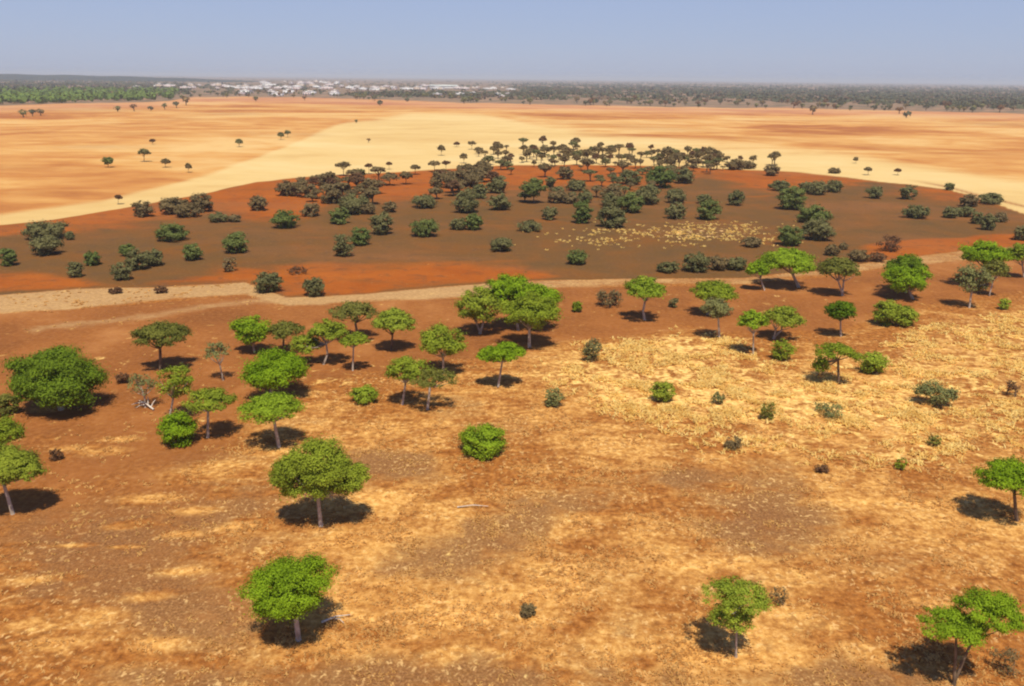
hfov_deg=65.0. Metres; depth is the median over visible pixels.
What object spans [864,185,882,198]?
shrub
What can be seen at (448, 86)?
hall
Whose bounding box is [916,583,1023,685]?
acacia tree
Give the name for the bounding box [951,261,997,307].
acacia tree
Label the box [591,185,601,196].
dry tree
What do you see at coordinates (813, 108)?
tree
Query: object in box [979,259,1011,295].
acacia tree
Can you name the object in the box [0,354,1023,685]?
dry grass
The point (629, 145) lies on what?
dry tree
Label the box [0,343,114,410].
acacia tree
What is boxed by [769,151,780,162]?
dry tree
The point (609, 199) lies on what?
shrub
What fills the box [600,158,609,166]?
dry tree
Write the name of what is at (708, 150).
dry tree
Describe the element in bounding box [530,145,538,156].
dry tree
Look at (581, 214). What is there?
shrub
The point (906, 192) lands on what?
shrub
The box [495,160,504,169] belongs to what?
dry tree
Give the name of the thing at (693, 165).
dry tree
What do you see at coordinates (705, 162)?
dry tree
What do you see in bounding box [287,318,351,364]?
acacia tree
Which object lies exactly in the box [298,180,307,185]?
dry tree
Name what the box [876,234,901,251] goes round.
dry shrub
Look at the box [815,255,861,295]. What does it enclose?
acacia tree
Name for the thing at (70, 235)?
shrub
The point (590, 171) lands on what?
dry tree
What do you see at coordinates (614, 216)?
shrub
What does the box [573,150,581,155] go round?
dry tree
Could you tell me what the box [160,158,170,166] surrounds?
thorn tree
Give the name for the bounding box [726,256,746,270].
shrub
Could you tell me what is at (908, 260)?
acacia tree
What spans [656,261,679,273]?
shrub
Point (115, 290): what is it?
dry shrub
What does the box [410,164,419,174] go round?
thorn tree
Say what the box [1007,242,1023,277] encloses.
acacia tree
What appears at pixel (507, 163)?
dry tree
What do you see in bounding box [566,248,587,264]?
shrub
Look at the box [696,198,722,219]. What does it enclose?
shrub
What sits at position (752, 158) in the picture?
dry tree
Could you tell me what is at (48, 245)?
shrub
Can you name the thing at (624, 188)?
dry tree
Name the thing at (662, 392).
shrub
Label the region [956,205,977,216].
shrub
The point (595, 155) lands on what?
dry tree
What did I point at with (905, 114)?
tree
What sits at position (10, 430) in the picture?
acacia tree
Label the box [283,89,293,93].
house
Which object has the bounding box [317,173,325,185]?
dry shrub
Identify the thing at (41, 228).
shrub
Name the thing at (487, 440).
bush
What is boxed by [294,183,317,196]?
dry shrub
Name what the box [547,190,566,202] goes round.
dry shrub
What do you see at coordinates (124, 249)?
shrub
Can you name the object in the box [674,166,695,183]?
shrub
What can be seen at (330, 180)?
dry tree
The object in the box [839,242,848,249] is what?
dry shrub
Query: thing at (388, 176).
thorn tree
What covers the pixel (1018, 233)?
shrub
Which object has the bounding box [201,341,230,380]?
acacia tree
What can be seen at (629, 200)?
shrub
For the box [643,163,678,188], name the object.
shrub
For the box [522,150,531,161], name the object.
dry tree
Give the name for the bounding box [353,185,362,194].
dry tree
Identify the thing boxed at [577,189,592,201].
shrub
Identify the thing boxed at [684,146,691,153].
dry tree
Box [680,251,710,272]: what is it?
shrub
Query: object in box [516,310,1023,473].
straw grass
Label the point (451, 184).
dry tree
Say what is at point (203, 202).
dry shrub
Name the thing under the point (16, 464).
acacia tree
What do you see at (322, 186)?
dry tree
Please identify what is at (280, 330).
acacia tree
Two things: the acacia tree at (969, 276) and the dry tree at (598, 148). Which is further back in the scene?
the dry tree at (598, 148)
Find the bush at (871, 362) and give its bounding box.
[858,350,893,374]
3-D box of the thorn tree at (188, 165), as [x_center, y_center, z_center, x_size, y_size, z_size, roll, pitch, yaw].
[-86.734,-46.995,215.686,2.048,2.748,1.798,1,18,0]
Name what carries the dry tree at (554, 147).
on the ground at (54, 167)
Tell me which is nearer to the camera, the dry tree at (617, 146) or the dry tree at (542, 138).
the dry tree at (617, 146)
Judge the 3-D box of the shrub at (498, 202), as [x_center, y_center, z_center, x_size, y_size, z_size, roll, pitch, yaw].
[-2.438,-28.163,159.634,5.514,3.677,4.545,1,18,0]
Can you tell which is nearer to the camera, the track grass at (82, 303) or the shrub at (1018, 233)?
the track grass at (82, 303)
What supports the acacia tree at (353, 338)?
on the ground at (54, 167)
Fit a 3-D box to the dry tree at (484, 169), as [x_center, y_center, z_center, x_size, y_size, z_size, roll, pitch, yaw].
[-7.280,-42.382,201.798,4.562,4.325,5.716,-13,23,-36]
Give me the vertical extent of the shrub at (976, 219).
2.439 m
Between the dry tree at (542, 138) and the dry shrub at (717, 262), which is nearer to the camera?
the dry shrub at (717, 262)
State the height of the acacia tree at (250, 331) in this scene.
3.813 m
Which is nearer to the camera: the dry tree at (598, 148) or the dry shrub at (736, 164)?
the dry shrub at (736, 164)
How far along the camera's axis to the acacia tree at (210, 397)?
56.89 m
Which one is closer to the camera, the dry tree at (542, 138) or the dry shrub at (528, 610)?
the dry shrub at (528, 610)
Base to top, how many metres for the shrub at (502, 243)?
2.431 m
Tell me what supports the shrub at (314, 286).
on the ground at (54, 167)
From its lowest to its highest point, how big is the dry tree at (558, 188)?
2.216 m
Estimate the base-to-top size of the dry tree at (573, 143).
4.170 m
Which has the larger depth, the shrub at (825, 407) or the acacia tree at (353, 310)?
the acacia tree at (353, 310)
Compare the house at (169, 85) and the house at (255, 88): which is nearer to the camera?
the house at (255, 88)
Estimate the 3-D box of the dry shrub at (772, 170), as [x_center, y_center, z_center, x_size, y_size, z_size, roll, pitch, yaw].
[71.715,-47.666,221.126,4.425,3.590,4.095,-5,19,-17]
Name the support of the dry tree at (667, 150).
on the ground at (54, 167)
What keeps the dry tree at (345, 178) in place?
on the ground at (54, 167)
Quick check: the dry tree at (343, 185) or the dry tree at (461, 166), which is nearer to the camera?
the dry tree at (343, 185)
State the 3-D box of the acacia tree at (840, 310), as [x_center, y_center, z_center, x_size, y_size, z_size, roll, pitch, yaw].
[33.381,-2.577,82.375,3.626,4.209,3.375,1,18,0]
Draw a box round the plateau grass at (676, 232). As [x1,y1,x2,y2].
[514,218,802,249]
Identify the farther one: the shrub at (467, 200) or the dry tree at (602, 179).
the dry tree at (602, 179)
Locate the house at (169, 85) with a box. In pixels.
[163,84,175,87]
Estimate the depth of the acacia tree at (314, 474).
45.00 m
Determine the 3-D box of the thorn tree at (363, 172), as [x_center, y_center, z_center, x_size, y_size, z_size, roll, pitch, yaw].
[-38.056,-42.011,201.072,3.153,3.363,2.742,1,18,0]
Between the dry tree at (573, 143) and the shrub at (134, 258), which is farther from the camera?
the dry tree at (573, 143)
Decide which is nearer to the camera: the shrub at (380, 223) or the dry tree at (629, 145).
the shrub at (380, 223)
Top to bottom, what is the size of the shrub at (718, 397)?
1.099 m
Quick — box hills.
[0,74,272,81]
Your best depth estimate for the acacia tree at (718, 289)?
88.26 m
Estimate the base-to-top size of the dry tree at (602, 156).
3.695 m
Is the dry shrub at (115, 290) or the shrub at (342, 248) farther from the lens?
the shrub at (342, 248)
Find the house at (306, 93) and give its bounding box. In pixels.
[302,91,310,95]
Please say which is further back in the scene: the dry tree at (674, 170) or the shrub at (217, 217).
the dry tree at (674, 170)
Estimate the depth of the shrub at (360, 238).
124.35 m
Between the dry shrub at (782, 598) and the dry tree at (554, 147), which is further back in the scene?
the dry tree at (554, 147)
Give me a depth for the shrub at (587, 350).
74.34 m
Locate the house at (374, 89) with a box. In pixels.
[369,88,379,90]
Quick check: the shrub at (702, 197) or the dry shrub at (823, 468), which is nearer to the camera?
the dry shrub at (823, 468)
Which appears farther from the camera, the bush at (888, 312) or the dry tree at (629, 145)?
the dry tree at (629, 145)
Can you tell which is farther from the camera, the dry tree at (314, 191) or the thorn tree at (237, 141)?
the thorn tree at (237, 141)
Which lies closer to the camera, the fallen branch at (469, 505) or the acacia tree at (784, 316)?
the fallen branch at (469, 505)
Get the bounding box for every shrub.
[0,247,17,265]
[17,219,72,238]
[28,234,64,255]
[48,448,64,460]
[65,231,74,239]
[65,261,84,277]
[83,250,101,265]
[108,261,131,280]
[108,287,122,293]
[113,372,128,383]
[118,243,135,255]
[124,247,149,269]
[130,200,155,217]
[144,247,163,265]
[153,222,192,241]
[153,286,167,293]
[158,197,191,213]
[172,203,202,217]
[181,243,204,260]
[186,192,213,212]
[208,211,227,222]
[221,231,249,253]
[222,258,237,271]
[225,214,240,221]
[247,195,268,210]
[251,272,284,292]
[269,209,299,228]
[274,180,298,196]
[287,265,307,274]
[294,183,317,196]
[295,177,305,181]
[299,202,319,216]
[301,277,324,297]
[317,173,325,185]
[318,186,343,203]
[327,207,350,223]
[332,234,354,256]
[336,193,371,214]
[350,226,371,245]
[360,201,375,214]
[367,211,393,234]
[380,200,397,211]
[408,218,440,236]
[409,194,439,207]
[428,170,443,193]
[443,170,462,181]
[448,217,465,229]
[450,186,480,212]
[458,166,485,185]
[463,213,483,229]
[471,183,487,198]
[486,176,508,193]
[486,193,512,209]
[490,236,512,251]
[516,219,542,231]
[519,602,536,618]
[541,206,558,219]
[543,388,565,406]
[545,176,555,186]
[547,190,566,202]
[555,166,573,179]
[560,193,577,203]
[565,178,585,190]
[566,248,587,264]
[571,199,593,223]
[571,301,582,311]
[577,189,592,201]
[579,336,602,361]
[594,205,630,227]
[595,289,622,307]
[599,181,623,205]
[601,191,620,207]
[616,189,644,212]
[618,167,643,184]
[633,183,661,204]
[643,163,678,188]
[648,380,676,401]
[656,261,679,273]
[662,188,686,202]
[664,202,687,218]
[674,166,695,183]
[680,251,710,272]
[696,194,711,202]
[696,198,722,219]
[707,255,729,270]
[711,391,724,404]
[721,436,743,450]
[724,158,746,169]
[726,189,744,205]
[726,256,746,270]
[740,236,762,246]
[743,160,756,168]
[759,402,775,420]
[763,163,780,175]
[766,179,790,190]
[770,586,791,605]
[775,184,808,209]
[775,224,804,245]
[796,204,833,221]
[798,181,811,191]
[800,216,836,240]
[807,180,829,194]
[813,400,845,417]
[814,464,829,472]
[825,243,840,255]
[826,180,844,192]
[828,167,840,173]
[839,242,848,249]
[846,249,870,261]
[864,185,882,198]
[870,251,886,261]
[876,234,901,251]
[895,457,907,469]
[898,184,917,199]
[901,204,932,218]
[926,435,941,446]
[939,206,958,217]
[944,183,954,190]
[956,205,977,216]
[957,193,981,206]
[970,211,984,223]
[978,192,1005,203]
[978,213,999,230]
[983,645,1023,676]
[994,211,1009,221]
[997,298,1010,309]
[1004,380,1020,396]
[1012,225,1023,240]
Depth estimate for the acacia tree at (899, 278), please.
95.74 m
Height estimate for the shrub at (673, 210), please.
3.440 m
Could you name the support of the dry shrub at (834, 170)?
on the ground at (54, 167)
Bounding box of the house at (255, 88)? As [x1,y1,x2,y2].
[247,86,262,89]
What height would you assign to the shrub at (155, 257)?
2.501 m
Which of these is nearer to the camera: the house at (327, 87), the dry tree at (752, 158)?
the dry tree at (752, 158)
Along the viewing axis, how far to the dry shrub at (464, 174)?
193.61 m
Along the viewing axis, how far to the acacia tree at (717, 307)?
80.41 m
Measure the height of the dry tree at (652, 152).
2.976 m
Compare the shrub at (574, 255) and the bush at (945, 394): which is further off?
the shrub at (574, 255)
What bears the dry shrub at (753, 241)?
on the ground at (54, 167)
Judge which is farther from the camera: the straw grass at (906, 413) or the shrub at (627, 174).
the shrub at (627, 174)
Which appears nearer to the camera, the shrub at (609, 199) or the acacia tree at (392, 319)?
the acacia tree at (392, 319)
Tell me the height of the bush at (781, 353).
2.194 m
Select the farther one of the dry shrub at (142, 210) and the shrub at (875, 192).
the shrub at (875, 192)
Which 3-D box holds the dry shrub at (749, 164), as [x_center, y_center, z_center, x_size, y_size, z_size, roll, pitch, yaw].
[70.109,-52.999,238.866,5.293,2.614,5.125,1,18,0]
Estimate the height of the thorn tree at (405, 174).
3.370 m
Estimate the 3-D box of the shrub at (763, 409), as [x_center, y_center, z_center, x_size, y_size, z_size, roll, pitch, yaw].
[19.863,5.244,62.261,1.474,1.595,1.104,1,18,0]
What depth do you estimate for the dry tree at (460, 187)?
178.58 m
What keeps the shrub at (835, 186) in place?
on the ground at (54, 167)
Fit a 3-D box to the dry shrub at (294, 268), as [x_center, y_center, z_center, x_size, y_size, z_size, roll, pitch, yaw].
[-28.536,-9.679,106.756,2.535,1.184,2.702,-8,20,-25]
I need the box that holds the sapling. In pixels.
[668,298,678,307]
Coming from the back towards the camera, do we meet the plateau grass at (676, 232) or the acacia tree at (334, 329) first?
the plateau grass at (676, 232)
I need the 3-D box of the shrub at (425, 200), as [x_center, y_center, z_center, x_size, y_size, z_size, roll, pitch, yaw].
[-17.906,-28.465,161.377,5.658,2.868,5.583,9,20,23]
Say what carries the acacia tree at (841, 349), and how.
on the ground at (54, 167)
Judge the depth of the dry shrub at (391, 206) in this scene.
155.23 m
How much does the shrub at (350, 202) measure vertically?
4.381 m
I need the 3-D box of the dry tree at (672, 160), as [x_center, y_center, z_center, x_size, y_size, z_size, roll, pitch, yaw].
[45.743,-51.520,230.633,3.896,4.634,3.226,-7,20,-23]
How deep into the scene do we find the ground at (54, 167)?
65.00 m
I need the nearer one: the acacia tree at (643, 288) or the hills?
the acacia tree at (643, 288)
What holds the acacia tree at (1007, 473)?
on the ground at (54, 167)
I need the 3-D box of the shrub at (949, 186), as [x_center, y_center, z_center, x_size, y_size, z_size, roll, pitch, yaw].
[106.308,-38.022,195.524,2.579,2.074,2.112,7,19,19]
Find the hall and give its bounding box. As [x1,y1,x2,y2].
[429,85,457,88]
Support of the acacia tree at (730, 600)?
on the ground at (54, 167)
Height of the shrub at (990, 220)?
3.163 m
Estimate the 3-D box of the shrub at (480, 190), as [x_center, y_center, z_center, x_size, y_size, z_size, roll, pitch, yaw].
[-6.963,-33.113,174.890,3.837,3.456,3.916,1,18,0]
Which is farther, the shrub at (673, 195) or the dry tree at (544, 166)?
the dry tree at (544, 166)
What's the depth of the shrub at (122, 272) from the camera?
102.02 m
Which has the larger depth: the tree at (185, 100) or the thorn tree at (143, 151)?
the tree at (185, 100)
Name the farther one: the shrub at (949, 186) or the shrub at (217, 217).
the shrub at (949, 186)
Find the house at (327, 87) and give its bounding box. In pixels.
[321,86,332,89]
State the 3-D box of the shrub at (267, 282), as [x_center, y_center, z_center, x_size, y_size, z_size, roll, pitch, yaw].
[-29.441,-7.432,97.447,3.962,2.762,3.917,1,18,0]
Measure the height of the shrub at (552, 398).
1.713 m
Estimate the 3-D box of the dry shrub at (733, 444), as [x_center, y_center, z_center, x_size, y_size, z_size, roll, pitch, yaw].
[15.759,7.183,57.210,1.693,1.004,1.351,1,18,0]
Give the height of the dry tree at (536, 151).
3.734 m
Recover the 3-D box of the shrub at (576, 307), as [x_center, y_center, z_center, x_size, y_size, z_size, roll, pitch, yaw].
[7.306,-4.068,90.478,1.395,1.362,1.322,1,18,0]
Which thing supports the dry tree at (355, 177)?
on the ground at (54, 167)
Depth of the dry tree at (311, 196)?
167.10 m
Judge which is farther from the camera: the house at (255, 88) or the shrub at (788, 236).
the house at (255, 88)
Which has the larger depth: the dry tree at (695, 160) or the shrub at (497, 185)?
the dry tree at (695, 160)
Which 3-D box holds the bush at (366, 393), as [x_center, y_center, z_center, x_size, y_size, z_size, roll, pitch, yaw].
[-11.986,4.133,64.718,2.557,1.589,2.366,-11,21,-31]
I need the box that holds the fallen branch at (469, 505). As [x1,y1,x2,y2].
[457,505,483,507]
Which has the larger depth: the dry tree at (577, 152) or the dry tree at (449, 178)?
the dry tree at (577, 152)
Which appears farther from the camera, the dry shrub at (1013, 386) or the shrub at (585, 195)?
the shrub at (585, 195)
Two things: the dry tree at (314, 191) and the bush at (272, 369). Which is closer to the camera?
the bush at (272, 369)
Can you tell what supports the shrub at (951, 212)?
on the ground at (54, 167)
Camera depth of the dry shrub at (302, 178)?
189.05 m
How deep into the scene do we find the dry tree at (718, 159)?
233.83 m
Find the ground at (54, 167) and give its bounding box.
[0,73,1023,685]
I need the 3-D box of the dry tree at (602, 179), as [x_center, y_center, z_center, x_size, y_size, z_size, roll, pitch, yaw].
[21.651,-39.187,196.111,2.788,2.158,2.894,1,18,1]
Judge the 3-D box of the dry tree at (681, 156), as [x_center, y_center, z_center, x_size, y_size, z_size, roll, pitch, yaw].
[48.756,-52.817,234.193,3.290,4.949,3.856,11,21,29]
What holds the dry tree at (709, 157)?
on the ground at (54, 167)
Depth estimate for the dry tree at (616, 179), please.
197.97 m
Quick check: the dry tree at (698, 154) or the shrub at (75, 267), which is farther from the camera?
the dry tree at (698, 154)
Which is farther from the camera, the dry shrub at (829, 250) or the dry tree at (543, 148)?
the dry tree at (543, 148)
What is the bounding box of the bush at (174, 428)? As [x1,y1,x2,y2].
[154,410,200,447]
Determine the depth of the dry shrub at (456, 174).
194.85 m
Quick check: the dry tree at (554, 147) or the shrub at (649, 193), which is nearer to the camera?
the shrub at (649, 193)
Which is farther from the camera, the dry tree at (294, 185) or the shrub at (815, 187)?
the shrub at (815, 187)
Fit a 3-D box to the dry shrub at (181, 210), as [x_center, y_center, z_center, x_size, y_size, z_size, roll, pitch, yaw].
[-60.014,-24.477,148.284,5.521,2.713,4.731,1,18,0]
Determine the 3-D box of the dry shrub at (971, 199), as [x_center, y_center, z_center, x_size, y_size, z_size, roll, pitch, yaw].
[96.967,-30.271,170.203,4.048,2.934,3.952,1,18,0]
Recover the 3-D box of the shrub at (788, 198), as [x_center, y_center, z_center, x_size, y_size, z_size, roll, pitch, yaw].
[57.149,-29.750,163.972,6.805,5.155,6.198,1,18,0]
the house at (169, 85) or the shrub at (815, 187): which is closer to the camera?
the shrub at (815, 187)
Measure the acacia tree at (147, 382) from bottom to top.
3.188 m
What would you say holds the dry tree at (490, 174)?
on the ground at (54, 167)
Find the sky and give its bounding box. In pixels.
[0,0,1023,83]
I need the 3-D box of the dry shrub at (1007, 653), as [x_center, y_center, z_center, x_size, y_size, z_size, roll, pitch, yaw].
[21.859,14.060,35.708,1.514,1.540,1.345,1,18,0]
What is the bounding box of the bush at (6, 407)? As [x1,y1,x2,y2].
[0,393,21,415]
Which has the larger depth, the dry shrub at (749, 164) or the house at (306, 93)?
the house at (306, 93)
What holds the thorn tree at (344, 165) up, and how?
on the ground at (54, 167)
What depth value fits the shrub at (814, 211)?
147.40 m
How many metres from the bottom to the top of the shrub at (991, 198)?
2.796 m
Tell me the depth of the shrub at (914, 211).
154.31 m
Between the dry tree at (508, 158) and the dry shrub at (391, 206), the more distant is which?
the dry tree at (508, 158)
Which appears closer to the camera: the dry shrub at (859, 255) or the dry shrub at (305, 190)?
the dry shrub at (859, 255)
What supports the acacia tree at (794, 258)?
on the ground at (54, 167)
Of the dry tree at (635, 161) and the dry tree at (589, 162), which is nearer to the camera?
the dry tree at (589, 162)
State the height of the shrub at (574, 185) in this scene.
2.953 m
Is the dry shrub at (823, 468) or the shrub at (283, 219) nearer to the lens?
the dry shrub at (823, 468)
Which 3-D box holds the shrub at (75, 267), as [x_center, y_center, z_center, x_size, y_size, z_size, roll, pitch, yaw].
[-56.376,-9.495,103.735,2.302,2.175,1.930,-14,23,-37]
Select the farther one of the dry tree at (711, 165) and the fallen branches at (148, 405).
the dry tree at (711, 165)
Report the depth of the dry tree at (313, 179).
184.15 m
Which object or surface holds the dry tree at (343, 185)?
on the ground at (54, 167)
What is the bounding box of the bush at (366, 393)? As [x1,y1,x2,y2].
[346,384,378,404]
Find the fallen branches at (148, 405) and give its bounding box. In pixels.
[131,399,154,409]
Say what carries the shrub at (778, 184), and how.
on the ground at (54, 167)
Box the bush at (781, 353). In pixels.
[770,338,798,360]
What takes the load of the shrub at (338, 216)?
on the ground at (54, 167)
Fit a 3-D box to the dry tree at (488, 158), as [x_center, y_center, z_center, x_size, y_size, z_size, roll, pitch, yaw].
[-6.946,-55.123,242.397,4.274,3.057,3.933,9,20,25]
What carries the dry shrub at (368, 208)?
on the ground at (54, 167)
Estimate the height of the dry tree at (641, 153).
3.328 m
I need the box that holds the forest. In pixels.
[0,74,1023,108]
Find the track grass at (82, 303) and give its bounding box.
[3,283,254,331]
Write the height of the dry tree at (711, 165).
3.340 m
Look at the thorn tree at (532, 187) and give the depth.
167.09 m
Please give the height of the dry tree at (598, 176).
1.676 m
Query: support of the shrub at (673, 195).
on the ground at (54, 167)
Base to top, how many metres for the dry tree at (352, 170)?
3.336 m
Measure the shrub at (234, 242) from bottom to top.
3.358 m
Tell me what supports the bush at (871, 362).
on the ground at (54, 167)
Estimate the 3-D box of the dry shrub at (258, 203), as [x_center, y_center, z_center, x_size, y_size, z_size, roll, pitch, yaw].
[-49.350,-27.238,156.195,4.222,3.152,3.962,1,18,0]
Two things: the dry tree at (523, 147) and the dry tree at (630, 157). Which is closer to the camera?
the dry tree at (630, 157)
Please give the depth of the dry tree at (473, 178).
184.18 m
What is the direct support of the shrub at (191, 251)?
on the ground at (54, 167)
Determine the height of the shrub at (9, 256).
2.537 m
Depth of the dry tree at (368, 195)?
164.45 m
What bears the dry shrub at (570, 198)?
on the ground at (54, 167)
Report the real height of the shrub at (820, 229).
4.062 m
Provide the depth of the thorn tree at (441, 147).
268.29 m
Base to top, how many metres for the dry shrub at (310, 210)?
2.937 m
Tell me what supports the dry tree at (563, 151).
on the ground at (54, 167)
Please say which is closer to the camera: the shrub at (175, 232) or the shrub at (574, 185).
the shrub at (175, 232)
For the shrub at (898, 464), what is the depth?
54.40 m
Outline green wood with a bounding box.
[0,86,179,102]
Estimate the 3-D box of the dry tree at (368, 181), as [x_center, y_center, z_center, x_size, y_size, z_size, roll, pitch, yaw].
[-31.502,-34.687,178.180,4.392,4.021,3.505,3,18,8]
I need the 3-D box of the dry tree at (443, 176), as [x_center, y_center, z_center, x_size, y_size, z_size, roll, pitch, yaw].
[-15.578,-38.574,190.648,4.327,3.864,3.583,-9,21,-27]
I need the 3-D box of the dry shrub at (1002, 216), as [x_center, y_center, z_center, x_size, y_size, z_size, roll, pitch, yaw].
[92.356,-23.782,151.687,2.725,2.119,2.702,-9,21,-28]
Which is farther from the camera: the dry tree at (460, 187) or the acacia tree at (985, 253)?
the dry tree at (460, 187)
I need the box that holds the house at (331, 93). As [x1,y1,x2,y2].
[329,92,339,95]
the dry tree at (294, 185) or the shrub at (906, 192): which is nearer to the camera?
the dry tree at (294, 185)
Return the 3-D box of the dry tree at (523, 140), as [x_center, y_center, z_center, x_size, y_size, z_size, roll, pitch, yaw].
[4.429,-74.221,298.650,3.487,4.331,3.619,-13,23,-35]
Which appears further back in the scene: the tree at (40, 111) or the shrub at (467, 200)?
the tree at (40, 111)
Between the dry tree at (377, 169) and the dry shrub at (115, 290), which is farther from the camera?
the dry tree at (377, 169)
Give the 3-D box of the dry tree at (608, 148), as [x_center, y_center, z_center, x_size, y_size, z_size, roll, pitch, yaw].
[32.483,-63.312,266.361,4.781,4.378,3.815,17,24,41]
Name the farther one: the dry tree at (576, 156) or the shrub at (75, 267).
the dry tree at (576, 156)
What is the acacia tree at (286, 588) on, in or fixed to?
on the ground at (54, 167)
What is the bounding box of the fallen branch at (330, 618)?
[321,614,349,622]
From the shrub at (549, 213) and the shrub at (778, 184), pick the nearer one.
the shrub at (549, 213)
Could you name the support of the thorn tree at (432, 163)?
on the ground at (54, 167)
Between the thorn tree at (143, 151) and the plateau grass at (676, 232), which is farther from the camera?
the thorn tree at (143, 151)
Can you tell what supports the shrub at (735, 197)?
on the ground at (54, 167)
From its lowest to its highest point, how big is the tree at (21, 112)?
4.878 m
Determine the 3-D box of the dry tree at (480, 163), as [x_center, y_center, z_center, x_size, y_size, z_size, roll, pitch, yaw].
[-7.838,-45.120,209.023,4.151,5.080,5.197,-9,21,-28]
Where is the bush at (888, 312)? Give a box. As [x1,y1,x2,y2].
[872,299,920,326]
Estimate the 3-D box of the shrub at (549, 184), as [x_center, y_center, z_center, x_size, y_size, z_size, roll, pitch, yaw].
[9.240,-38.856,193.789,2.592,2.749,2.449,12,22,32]
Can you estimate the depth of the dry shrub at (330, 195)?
165.10 m
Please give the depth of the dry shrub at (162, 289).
96.45 m
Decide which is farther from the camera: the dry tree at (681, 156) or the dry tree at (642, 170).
the dry tree at (681, 156)
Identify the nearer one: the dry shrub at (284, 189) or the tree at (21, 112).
the dry shrub at (284, 189)
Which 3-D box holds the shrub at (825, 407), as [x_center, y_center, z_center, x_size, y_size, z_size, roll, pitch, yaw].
[24.829,5.202,63.144,2.466,1.253,2.400,10,21,27]
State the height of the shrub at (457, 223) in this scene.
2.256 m
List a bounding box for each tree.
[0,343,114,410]
[0,413,27,449]
[0,441,49,514]
[18,109,27,116]
[36,109,44,115]
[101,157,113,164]
[126,373,159,407]
[128,319,196,369]
[137,148,150,155]
[153,363,195,415]
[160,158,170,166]
[180,386,238,437]
[181,95,189,104]
[185,163,191,172]
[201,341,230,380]
[226,314,270,352]
[228,549,345,641]
[235,139,242,144]
[236,390,306,447]
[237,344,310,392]
[264,433,372,526]
[266,320,305,352]
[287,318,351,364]
[289,182,301,196]
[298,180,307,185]
[305,176,318,183]
[305,194,317,201]
[310,189,321,198]
[319,183,337,189]
[322,171,335,179]
[326,177,340,183]
[327,300,379,331]
[334,161,350,175]
[334,182,350,192]
[338,330,370,370]
[342,176,350,183]
[344,189,357,193]
[345,169,362,173]
[348,172,365,184]
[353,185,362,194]
[357,168,365,175]
[358,193,371,198]
[363,178,378,186]
[364,185,380,203]
[369,307,416,350]
[370,166,385,180]
[374,179,386,187]
[380,172,399,184]
[382,355,433,404]
[399,171,412,178]
[404,366,458,409]
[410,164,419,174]
[416,319,467,373]
[428,160,440,170]
[428,187,443,198]
[436,145,445,155]
[440,172,453,187]
[443,175,461,192]
[444,179,460,195]
[451,285,506,333]
[453,184,464,192]
[456,164,466,169]
[459,153,467,159]
[466,175,480,187]
[473,160,492,166]
[473,165,490,174]
[475,340,527,386]
[482,155,494,162]
[484,271,568,330]
[485,171,499,180]
[492,142,504,150]
[494,150,502,155]
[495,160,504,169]
[495,287,563,347]
[501,155,512,160]
[501,161,512,169]
[517,191,531,200]
[518,137,528,143]
[518,145,528,151]
[518,177,549,202]
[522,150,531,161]
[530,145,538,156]
[531,149,540,159]
[537,162,553,176]
[539,135,546,142]
[539,145,551,157]
[549,145,557,154]
[553,186,564,191]
[557,144,570,154]
[558,153,569,166]
[559,149,569,153]
[569,141,577,150]
[570,137,580,149]
[572,154,581,164]
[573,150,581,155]
[579,158,594,169]
[581,169,597,181]
[582,149,591,157]
[591,145,605,153]
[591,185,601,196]
[592,153,598,163]
[593,174,603,178]
[595,178,605,186]
[598,153,606,164]
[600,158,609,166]
[605,145,616,153]
[607,154,613,162]
[610,176,625,183]
[614,144,623,153]
[616,160,629,170]
[617,185,629,193]
[623,275,666,319]
[625,142,633,153]
[626,154,634,164]
[626,182,635,187]
[631,158,639,167]
[635,168,648,174]
[637,151,644,158]
[649,149,655,156]
[661,146,674,156]
[665,156,676,164]
[668,167,678,173]
[674,153,684,167]
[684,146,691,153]
[689,163,697,170]
[689,278,741,314]
[691,158,701,167]
[694,150,703,158]
[699,296,733,336]
[699,575,778,657]
[701,154,714,160]
[703,160,714,172]
[704,146,716,153]
[706,163,714,171]
[712,157,723,169]
[715,152,724,164]
[736,309,768,354]
[745,259,771,289]
[749,155,756,160]
[756,247,817,287]
[762,305,806,338]
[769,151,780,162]
[809,105,817,114]
[810,340,865,383]
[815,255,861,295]
[824,300,857,336]
[878,264,933,298]
[883,253,929,292]
[902,111,911,117]
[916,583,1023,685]
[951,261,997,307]
[957,238,1013,285]
[970,455,1023,521]
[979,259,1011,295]
[997,104,1004,112]
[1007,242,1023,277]
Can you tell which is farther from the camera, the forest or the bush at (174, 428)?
the forest
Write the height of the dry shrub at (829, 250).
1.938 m
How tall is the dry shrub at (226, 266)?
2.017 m
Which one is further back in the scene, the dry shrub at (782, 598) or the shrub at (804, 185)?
the shrub at (804, 185)
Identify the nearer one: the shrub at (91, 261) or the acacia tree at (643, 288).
the acacia tree at (643, 288)
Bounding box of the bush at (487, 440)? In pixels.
[453,421,508,460]
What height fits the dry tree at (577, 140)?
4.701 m
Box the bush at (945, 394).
[909,379,960,406]
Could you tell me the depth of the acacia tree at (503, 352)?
66.94 m
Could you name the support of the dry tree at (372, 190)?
on the ground at (54, 167)
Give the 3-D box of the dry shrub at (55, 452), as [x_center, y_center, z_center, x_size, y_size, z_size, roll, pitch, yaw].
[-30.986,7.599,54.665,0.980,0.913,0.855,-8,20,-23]
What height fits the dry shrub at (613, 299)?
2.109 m

